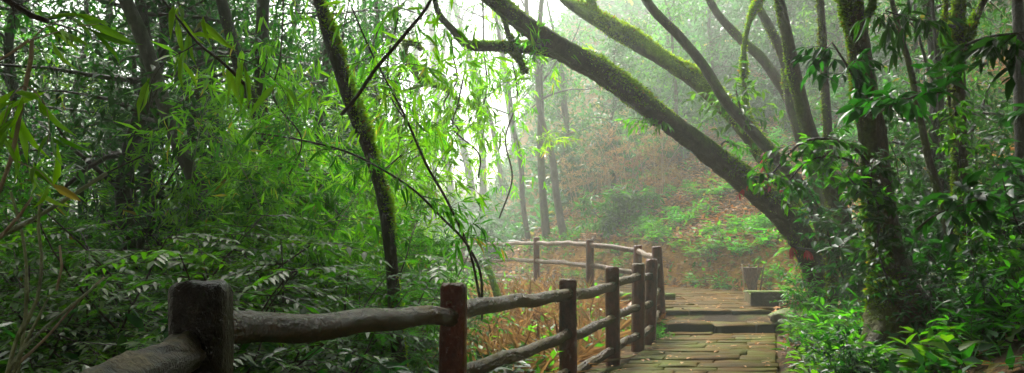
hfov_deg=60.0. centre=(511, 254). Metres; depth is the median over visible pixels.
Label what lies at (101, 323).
broad leaved shrub
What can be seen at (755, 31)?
hillside shrub
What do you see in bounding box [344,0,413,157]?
misty tree
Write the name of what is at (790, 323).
strap leaved herb
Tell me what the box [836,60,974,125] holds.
leafy branch
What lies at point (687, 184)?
strap leaved herb
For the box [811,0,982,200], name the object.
forest tree
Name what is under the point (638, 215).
strap leaved herb
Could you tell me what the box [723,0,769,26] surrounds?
forest tree
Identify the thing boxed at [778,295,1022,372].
fallen leaves
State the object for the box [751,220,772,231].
strap leaved herb
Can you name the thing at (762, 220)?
strap leaved herb
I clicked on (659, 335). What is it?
strap leaved herb
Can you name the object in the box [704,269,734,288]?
strap leaved herb
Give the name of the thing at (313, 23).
misty tree
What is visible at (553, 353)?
ground cover
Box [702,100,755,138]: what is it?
hillside shrub
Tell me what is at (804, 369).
strap leaved herb
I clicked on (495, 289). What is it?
dead stump
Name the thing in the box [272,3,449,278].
forest tree
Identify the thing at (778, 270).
strap leaved herb
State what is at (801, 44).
hillside shrub
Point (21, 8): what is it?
bare cane
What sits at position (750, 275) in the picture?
litter bin
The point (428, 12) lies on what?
misty tree
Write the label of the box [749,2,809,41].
hillside shrub
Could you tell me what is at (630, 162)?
hillside shrub
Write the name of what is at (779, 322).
rock
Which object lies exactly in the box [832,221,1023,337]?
broad leaved shrub
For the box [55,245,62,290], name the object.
bare cane
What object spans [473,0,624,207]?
misty tree
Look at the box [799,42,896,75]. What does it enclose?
hillside shrub
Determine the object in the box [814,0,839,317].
upright tree
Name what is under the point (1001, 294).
strap leaved herb
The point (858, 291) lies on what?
broad leaved shrub
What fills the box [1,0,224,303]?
forest tree
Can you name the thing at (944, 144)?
climbing vine
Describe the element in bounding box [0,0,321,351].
forest tree
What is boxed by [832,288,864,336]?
strap leaved herb
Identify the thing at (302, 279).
fan leaved shrub
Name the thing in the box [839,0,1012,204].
forest tree
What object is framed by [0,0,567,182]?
sky
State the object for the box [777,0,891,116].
forest tree
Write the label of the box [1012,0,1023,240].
slender tree
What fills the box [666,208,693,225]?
strap leaved herb
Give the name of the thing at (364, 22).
forest tree
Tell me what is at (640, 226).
strap leaved herb
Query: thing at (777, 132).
strap leaved herb
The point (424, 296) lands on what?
fan leaved shrub
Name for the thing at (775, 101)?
hillside shrub
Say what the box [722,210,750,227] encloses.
strap leaved herb
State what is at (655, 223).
strap leaved herb
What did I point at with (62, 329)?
fan leaved shrub
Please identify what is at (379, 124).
leafy twig
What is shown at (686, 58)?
hillside shrub
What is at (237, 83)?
leafy twig
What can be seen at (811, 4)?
hillside shrub
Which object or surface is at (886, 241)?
climbing vine
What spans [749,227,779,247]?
strap leaved herb
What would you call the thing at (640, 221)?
strap leaved herb
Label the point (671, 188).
strap leaved herb
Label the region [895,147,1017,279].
broad leaved shrub
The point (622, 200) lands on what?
hillside shrub
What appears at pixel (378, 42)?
hanging spray
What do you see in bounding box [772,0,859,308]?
upright tree
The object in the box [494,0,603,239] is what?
misty tree
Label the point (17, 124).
leafy twig
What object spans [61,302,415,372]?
broad leaved shrub
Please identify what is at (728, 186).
strap leaved herb
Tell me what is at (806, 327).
strap leaved herb
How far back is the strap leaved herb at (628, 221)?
25.98 m
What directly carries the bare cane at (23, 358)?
on the ground at (743, 260)
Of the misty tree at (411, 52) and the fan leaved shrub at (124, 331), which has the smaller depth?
the fan leaved shrub at (124, 331)
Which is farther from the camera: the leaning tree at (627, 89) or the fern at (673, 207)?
the fern at (673, 207)
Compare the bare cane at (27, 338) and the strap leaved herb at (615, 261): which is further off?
the strap leaved herb at (615, 261)
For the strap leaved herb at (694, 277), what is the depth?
22.07 m
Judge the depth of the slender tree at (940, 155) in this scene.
8.98 m
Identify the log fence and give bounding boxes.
[79,246,665,372]
[424,237,651,286]
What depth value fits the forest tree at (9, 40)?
9.82 m
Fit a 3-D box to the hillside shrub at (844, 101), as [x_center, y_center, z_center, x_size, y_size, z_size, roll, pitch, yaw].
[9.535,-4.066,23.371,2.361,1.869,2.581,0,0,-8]
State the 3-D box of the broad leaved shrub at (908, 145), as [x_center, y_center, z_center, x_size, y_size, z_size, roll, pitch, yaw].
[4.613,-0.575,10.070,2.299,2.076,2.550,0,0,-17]
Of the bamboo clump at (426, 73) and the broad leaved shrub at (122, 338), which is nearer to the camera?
the broad leaved shrub at (122, 338)
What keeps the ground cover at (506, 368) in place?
on the ground at (743, 260)
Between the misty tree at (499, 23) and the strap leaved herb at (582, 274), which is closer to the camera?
the strap leaved herb at (582, 274)
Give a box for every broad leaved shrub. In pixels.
[0,297,150,353]
[0,308,162,369]
[0,333,128,372]
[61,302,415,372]
[233,342,310,372]
[235,285,299,370]
[412,357,438,372]
[769,262,849,316]
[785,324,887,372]
[807,176,951,284]
[810,193,937,305]
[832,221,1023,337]
[833,103,1023,276]
[838,232,862,288]
[882,111,996,246]
[887,115,1014,224]
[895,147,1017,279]
[896,240,1023,343]
[940,156,1014,221]
[947,210,1023,302]
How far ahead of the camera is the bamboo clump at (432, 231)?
10.74 m
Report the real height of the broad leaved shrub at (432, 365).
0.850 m
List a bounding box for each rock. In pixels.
[768,308,797,322]
[774,319,791,330]
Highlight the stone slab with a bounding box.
[779,300,793,308]
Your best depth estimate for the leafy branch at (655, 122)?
10.66 m
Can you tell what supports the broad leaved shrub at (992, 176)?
on the ground at (743, 260)
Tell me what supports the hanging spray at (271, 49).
hanging from the bamboo clump at (320, 169)
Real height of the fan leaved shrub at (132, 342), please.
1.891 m
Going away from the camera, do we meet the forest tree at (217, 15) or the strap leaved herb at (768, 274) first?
the forest tree at (217, 15)
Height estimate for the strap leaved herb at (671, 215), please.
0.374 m
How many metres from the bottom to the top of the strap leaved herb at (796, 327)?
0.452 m
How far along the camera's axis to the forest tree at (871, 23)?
27.59 m
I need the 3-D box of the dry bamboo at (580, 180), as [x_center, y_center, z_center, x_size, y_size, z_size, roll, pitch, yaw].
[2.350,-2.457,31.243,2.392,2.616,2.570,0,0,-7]
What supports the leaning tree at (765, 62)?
on the ground at (743, 260)
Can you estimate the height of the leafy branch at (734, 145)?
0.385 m
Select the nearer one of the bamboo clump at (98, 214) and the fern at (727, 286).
the bamboo clump at (98, 214)
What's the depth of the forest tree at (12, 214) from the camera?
20.85 m
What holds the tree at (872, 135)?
on the ground at (743, 260)
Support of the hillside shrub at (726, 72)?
on the ground at (743, 260)
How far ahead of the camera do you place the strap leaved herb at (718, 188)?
24.64 m
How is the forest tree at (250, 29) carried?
on the ground at (743, 260)
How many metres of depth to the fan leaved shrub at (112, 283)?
8.53 m
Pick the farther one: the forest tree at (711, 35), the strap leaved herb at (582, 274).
the forest tree at (711, 35)
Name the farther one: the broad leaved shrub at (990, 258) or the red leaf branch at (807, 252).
the red leaf branch at (807, 252)
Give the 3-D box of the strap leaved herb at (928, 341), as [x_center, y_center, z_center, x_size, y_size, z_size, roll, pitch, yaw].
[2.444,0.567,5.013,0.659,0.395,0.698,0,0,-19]
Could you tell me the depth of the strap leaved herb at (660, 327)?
12.55 m
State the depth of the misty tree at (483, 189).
61.08 m
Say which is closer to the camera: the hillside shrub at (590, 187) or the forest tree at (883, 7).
the forest tree at (883, 7)
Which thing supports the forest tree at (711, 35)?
on the ground at (743, 260)
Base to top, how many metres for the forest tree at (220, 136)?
6.627 m
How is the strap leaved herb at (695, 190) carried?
on the ground at (743, 260)
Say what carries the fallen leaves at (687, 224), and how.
on the ground at (743, 260)
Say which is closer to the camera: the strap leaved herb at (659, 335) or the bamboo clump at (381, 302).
the bamboo clump at (381, 302)
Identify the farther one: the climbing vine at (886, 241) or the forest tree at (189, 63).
the forest tree at (189, 63)
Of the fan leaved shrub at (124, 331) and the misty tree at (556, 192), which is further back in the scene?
the misty tree at (556, 192)
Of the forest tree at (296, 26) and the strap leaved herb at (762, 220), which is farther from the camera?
the strap leaved herb at (762, 220)
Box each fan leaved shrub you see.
[0,198,393,372]
[0,212,333,372]
[0,222,391,372]
[0,225,389,372]
[0,246,163,372]
[0,257,149,366]
[0,286,271,365]
[8,227,160,356]
[40,211,420,370]
[47,276,333,370]
[98,272,477,372]
[104,239,374,318]
[138,238,535,372]
[150,217,516,372]
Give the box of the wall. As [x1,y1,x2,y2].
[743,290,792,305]
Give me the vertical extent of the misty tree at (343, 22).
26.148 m
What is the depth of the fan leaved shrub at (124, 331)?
5.90 m
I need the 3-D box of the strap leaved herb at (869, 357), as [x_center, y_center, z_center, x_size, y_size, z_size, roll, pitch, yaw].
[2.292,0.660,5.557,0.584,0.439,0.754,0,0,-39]
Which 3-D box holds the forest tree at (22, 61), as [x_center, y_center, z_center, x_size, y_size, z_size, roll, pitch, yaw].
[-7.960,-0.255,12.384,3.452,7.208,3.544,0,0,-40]
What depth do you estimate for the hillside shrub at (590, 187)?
33.14 m
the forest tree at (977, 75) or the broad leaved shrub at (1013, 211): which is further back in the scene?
the forest tree at (977, 75)
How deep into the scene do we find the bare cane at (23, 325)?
2.44 m
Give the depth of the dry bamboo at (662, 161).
27.26 m
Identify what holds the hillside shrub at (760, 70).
on the ground at (743, 260)
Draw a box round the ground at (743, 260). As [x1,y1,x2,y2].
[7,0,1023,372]
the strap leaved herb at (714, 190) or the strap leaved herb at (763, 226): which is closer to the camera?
the strap leaved herb at (763, 226)
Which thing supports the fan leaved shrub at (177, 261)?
on the ground at (743, 260)
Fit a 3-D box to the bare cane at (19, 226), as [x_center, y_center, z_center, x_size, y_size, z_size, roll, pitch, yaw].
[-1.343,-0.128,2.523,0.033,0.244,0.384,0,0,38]
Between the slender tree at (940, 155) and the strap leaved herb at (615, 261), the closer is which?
the slender tree at (940, 155)
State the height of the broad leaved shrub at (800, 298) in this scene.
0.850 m
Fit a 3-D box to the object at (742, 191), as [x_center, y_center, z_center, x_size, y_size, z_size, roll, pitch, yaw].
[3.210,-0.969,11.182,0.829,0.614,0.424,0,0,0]
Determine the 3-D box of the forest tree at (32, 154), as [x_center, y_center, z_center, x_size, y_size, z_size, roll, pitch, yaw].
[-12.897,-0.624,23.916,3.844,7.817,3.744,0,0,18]
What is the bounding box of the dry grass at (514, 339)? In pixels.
[376,266,666,372]
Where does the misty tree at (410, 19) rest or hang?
on the ground at (743, 260)
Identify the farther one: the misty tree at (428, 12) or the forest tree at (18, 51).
the misty tree at (428, 12)
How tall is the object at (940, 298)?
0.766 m
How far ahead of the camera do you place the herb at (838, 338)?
5.55 m
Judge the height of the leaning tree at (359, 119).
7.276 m
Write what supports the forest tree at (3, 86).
on the ground at (743, 260)
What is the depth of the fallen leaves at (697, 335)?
10.66 m
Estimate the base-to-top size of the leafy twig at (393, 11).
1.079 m
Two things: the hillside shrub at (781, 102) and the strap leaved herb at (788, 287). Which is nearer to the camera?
the strap leaved herb at (788, 287)
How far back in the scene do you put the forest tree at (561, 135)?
36.67 m
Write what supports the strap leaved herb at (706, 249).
on the ground at (743, 260)
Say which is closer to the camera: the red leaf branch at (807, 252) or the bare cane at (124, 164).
the bare cane at (124, 164)
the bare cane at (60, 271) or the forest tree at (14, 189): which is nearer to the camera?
the bare cane at (60, 271)
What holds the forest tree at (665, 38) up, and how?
on the ground at (743, 260)
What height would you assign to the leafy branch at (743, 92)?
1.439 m
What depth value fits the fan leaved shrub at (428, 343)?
8.81 m
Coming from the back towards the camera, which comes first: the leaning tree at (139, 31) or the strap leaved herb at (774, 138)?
the strap leaved herb at (774, 138)
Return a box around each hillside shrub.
[468,219,525,256]
[526,143,611,201]
[571,175,673,238]
[590,136,632,172]
[611,141,652,178]
[618,79,707,133]
[646,68,688,102]
[648,135,679,160]
[658,38,740,87]
[663,82,722,110]
[664,63,735,114]
[668,76,729,106]
[670,98,708,128]
[694,73,756,109]
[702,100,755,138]
[717,81,780,119]
[732,79,778,121]
[748,20,832,55]
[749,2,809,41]
[749,38,814,74]
[760,93,784,117]
[764,20,844,74]
[768,92,819,131]
[772,74,818,99]
[792,0,836,25]
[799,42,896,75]
[801,31,922,90]
[816,72,909,131]
[816,121,857,166]
[829,74,881,110]
[836,54,904,87]
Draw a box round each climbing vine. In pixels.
[774,162,860,287]
[840,148,912,294]
[931,99,997,292]
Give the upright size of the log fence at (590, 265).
2.103 m
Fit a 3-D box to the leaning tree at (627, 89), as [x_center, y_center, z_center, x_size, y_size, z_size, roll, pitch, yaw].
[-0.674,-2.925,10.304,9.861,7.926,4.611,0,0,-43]
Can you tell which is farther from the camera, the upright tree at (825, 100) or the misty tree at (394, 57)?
the misty tree at (394, 57)
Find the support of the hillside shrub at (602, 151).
on the ground at (743, 260)
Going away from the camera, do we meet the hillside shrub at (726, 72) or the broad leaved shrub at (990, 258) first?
the broad leaved shrub at (990, 258)
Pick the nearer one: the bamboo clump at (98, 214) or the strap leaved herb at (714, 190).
the bamboo clump at (98, 214)
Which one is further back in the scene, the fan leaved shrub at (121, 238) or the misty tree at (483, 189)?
the misty tree at (483, 189)
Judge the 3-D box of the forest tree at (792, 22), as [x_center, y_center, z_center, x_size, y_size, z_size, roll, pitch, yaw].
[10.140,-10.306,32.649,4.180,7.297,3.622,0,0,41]
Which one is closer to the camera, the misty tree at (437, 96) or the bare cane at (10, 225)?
the bare cane at (10, 225)
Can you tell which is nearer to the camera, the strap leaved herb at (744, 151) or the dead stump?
the dead stump
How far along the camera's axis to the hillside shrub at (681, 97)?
34.14 m
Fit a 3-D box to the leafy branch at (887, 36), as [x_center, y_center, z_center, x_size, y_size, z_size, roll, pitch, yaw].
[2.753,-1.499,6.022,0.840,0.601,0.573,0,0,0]
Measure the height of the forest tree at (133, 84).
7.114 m
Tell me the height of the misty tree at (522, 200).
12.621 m
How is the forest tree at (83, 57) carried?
on the ground at (743, 260)
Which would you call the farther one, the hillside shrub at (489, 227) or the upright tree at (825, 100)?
the hillside shrub at (489, 227)
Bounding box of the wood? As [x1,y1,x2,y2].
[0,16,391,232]
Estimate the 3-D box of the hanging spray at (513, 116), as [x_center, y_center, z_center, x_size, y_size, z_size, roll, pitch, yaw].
[-0.011,-1.703,13.058,1.224,2.350,0.870,0,0,0]
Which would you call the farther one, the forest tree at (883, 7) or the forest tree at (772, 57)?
the forest tree at (772, 57)
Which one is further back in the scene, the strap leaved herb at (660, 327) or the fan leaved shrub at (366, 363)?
the strap leaved herb at (660, 327)
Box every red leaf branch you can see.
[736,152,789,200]
[788,242,816,259]
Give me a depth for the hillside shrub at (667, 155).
30.72 m
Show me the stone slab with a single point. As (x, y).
(781, 303)
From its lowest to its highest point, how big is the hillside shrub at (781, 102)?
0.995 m
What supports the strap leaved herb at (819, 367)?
on the ground at (743, 260)
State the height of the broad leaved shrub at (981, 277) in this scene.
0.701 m
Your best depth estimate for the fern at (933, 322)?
5.97 m
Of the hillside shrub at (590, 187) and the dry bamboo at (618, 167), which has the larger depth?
the hillside shrub at (590, 187)
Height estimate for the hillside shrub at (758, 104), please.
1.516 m
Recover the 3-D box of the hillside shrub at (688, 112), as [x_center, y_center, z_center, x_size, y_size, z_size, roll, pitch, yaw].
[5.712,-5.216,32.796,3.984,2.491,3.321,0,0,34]
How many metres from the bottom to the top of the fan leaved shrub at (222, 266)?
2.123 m
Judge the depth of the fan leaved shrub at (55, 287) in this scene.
8.01 m
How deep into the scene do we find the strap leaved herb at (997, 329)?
5.04 m
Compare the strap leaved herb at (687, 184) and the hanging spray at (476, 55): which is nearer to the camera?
the hanging spray at (476, 55)
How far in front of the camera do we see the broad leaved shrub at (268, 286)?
6.33 m
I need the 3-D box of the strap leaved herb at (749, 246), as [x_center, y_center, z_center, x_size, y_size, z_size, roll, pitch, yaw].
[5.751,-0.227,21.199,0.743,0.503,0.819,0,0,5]
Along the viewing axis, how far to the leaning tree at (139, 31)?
8.54 m
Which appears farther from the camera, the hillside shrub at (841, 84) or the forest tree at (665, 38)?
the forest tree at (665, 38)
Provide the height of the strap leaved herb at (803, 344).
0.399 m
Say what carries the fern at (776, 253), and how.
on the ground at (743, 260)
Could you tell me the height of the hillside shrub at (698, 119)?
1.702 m
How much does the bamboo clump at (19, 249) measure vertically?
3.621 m
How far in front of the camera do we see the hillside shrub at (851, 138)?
22.57 m
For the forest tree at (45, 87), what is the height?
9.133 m
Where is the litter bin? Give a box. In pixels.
[740,264,764,293]
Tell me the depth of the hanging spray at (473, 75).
10.50 m
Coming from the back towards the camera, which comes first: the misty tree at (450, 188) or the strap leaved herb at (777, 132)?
the misty tree at (450, 188)
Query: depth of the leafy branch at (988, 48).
5.06 m
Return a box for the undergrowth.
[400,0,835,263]
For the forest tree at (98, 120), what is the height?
7.823 m
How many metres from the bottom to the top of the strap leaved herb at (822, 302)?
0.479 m
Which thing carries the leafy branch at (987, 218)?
attached to the tree at (872, 135)
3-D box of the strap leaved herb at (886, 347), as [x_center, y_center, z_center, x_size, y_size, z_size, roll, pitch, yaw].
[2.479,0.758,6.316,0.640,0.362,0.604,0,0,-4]
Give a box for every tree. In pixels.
[0,0,125,284]
[0,0,166,310]
[0,0,166,356]
[0,0,197,281]
[0,0,274,266]
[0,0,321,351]
[0,1,62,212]
[0,1,138,286]
[0,3,85,94]
[0,6,104,225]
[0,56,77,222]
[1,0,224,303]
[1,0,369,288]
[1,89,90,264]
[16,66,166,226]
[33,0,302,243]
[37,24,172,231]
[46,0,367,240]
[52,0,310,199]
[55,0,325,268]
[82,0,427,301]
[118,0,235,261]
[157,74,251,202]
[157,85,246,207]
[210,0,421,266]
[211,0,383,169]
[216,0,308,267]
[224,16,443,220]
[230,0,498,326]
[250,0,349,84]
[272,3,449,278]
[288,0,429,292]
[305,0,383,83]
[313,0,409,371]
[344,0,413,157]
[354,0,412,193]
[380,0,442,201]
[380,5,478,185]
[381,0,454,227]
[404,0,488,210]
[405,0,464,197]
[414,0,575,240]
[420,0,508,210]
[432,0,826,316]
[439,0,503,193]
[446,0,603,237]
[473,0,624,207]
[485,10,517,139]
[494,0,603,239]
[524,31,601,203]
[559,0,812,315]
[562,14,653,192]
[599,9,680,142]
[621,0,722,158]
[641,0,825,269]
[644,0,707,88]
[675,0,761,95]
[706,0,824,206]
[713,0,815,117]
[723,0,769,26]
[750,0,822,238]
[751,0,831,49]
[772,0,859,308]
[775,0,1014,235]
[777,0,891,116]
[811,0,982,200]
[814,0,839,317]
[828,0,911,50]
[833,0,952,355]
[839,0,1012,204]
[876,3,1010,76]
[888,0,1012,161]
[889,0,961,288]
[926,0,1014,190]
[931,0,943,192]
[937,0,987,292]
[974,0,1012,172]
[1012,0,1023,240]
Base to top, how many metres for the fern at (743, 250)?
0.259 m
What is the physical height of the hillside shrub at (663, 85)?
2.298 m
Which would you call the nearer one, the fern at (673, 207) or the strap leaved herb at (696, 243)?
the strap leaved herb at (696, 243)
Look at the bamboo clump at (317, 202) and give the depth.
7.80 m
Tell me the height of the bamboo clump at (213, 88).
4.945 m
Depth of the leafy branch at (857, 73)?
6.26 m
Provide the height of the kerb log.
0.121 m
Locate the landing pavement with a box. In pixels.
[452,272,778,310]
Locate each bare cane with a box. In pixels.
[0,39,29,60]
[0,172,107,235]
[0,197,32,239]
[1,0,49,28]
[5,274,109,372]
[6,197,42,369]
[9,191,28,372]
[11,298,48,372]
[19,277,103,364]
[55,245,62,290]
[107,155,143,172]
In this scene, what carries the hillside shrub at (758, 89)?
on the ground at (743, 260)
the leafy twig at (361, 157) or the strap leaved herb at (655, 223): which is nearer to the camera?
the leafy twig at (361, 157)
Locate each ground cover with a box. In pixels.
[395,339,555,372]
[416,262,630,372]
[475,13,1012,289]
[788,248,1023,372]
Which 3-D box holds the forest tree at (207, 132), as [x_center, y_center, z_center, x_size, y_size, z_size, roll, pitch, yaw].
[-5.704,-0.263,16.822,3.010,6.726,3.767,0,0,-6]
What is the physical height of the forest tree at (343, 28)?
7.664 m
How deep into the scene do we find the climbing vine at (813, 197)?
9.79 m
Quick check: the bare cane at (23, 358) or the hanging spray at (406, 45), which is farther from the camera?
the hanging spray at (406, 45)
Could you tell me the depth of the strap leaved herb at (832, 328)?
7.11 m
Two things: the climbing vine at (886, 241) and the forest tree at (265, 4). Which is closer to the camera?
the climbing vine at (886, 241)
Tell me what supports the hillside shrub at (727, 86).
on the ground at (743, 260)
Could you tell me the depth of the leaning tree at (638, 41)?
12.88 m
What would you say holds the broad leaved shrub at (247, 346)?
on the ground at (743, 260)
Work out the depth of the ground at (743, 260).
23.95 m
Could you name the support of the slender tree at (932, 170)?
on the ground at (743, 260)
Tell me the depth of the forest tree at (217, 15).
12.35 m
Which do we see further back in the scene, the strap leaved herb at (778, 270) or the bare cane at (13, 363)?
the strap leaved herb at (778, 270)
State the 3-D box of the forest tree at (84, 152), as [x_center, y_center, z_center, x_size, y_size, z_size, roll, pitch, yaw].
[-8.408,-0.299,18.533,3.499,7.817,4.378,0,0,-14]
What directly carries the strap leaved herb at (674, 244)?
on the ground at (743, 260)
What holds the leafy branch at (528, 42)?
attached to the leaning tree at (627, 89)
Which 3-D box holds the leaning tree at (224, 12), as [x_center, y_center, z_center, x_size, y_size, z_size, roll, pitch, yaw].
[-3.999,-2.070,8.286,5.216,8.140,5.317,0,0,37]
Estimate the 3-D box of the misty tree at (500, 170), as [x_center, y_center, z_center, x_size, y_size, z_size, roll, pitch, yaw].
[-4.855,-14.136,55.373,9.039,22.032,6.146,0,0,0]
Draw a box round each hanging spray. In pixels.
[204,0,354,178]
[344,0,460,185]
[370,37,462,177]
[398,33,502,137]
[408,37,521,185]
[457,2,523,127]
[473,57,551,218]
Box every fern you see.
[661,206,684,213]
[710,285,730,289]
[735,247,753,257]
[773,248,789,257]
[816,320,862,332]
[920,308,1023,337]
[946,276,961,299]
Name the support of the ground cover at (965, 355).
on the ground at (743, 260)
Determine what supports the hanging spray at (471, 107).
hanging from the bamboo clump at (426, 73)
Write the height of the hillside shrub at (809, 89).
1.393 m
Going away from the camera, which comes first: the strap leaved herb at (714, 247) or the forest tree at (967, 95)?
the forest tree at (967, 95)
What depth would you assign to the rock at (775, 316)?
12.81 m
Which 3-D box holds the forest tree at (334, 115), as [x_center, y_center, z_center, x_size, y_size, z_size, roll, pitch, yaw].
[-2.801,-0.554,13.320,3.606,6.439,2.882,0,0,-9]
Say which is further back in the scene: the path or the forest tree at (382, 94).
the forest tree at (382, 94)
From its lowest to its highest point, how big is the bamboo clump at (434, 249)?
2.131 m
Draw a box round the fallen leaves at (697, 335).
[611,286,776,370]
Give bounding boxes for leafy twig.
[0,13,142,207]
[109,0,299,122]
[235,119,507,319]
[293,0,514,137]
[319,7,490,297]
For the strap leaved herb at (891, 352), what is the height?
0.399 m
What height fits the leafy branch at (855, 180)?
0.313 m
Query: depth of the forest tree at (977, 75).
18.79 m
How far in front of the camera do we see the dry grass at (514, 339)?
11.99 m
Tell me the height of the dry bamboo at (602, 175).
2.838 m
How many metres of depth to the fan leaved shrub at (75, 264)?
5.14 m
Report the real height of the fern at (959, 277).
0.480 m
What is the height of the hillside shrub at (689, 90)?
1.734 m
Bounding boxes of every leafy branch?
[514,32,550,63]
[614,116,673,137]
[681,58,787,163]
[720,133,753,159]
[747,125,917,199]
[748,133,872,216]
[791,42,896,106]
[832,166,897,204]
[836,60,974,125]
[849,0,967,83]
[896,169,1008,257]
[927,32,1023,101]
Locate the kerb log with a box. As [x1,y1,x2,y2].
[599,292,675,299]
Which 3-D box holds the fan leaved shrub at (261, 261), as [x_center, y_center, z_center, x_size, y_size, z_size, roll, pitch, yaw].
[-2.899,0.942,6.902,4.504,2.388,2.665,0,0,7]
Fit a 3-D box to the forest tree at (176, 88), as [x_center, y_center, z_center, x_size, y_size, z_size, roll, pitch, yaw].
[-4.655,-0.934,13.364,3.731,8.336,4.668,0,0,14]
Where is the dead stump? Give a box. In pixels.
[485,265,501,296]
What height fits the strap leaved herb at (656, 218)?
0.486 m
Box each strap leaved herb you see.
[559,267,579,277]
[575,268,595,280]
[608,256,628,267]
[609,240,623,255]
[621,213,642,226]
[626,217,652,235]
[627,211,648,222]
[630,211,651,225]
[634,215,653,227]
[637,214,659,227]
[641,223,670,243]
[648,214,676,231]
[656,319,665,333]
[656,326,673,339]
[661,233,687,249]
[663,182,682,194]
[664,211,682,220]
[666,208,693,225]
[678,238,703,257]
[680,179,698,188]
[681,181,706,198]
[682,269,706,286]
[692,239,724,262]
[699,217,725,230]
[700,231,727,253]
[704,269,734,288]
[706,184,725,195]
[711,186,723,194]
[718,179,734,192]
[719,233,748,256]
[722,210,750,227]
[738,141,752,158]
[739,215,772,229]
[739,235,761,255]
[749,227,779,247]
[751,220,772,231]
[756,257,780,282]
[766,123,789,137]
[769,132,783,144]
[770,261,788,276]
[770,330,850,370]
[772,278,797,290]
[776,308,835,345]
[780,308,815,325]
[782,270,801,283]
[782,316,813,336]
[782,320,835,356]
[784,341,863,372]
[792,300,858,345]
[801,338,899,370]
[802,290,857,320]
[811,309,862,350]
[811,365,840,372]
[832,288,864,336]
[832,323,900,372]
[854,325,957,372]
[887,323,1023,372]
[925,290,1023,355]
[965,259,1023,332]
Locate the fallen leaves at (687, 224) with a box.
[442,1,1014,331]
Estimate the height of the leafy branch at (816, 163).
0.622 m
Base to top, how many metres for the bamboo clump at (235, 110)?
4.945 m
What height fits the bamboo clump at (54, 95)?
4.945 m
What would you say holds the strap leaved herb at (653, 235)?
on the ground at (743, 260)
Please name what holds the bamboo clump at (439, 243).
on the ground at (743, 260)
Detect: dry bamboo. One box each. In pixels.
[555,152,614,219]
[557,126,643,194]
[571,118,677,204]
[603,107,716,197]
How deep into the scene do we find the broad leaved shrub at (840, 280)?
12.40 m
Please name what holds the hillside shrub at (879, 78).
on the ground at (743, 260)
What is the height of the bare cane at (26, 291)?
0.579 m
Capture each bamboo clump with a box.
[0,25,435,296]
[0,54,296,237]
[0,137,193,363]
[36,179,185,291]
[65,61,495,362]
[75,69,440,347]
[135,115,441,372]
[141,16,600,359]
[167,140,442,297]
[182,46,529,271]
[233,76,534,330]
[261,217,438,372]
[302,170,501,372]
[333,94,582,303]
[412,232,452,294]
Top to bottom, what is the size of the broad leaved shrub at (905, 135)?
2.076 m
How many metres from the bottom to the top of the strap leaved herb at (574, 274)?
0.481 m
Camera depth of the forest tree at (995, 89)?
10.27 m
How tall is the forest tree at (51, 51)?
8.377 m
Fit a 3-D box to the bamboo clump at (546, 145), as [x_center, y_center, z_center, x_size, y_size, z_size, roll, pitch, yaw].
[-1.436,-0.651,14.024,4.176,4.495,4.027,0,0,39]
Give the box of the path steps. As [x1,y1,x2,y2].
[661,307,775,333]
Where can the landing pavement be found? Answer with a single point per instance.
(685, 297)
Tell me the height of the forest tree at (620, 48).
6.287 m
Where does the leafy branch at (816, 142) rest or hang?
attached to the tree at (872, 135)
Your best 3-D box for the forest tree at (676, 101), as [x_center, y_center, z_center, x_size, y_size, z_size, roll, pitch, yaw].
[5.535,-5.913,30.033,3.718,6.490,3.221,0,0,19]
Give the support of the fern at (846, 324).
on the ground at (743, 260)
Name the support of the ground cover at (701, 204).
on the ground at (743, 260)
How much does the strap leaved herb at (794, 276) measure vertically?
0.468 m
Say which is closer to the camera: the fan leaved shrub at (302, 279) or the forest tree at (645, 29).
the fan leaved shrub at (302, 279)
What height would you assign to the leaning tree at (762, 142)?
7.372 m
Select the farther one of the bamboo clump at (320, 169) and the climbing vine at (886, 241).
the bamboo clump at (320, 169)
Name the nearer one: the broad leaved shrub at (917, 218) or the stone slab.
the broad leaved shrub at (917, 218)
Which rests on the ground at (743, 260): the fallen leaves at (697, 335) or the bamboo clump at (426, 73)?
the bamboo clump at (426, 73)
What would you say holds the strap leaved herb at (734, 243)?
on the ground at (743, 260)
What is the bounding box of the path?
[613,332,779,372]
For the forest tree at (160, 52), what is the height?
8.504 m
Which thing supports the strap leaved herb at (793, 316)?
on the ground at (743, 260)
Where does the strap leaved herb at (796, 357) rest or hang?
on the ground at (743, 260)
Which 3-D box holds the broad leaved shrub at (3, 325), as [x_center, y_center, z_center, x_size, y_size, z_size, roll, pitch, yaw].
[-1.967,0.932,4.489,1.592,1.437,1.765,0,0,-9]
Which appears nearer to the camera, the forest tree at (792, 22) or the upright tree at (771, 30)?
the upright tree at (771, 30)
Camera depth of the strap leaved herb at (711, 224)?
22.80 m
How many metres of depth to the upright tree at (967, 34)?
6.97 m
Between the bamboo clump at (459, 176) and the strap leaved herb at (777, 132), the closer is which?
the bamboo clump at (459, 176)
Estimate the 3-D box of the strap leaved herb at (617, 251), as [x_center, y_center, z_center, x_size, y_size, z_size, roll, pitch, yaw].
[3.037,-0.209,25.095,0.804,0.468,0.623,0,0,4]
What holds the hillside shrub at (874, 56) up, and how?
on the ground at (743, 260)

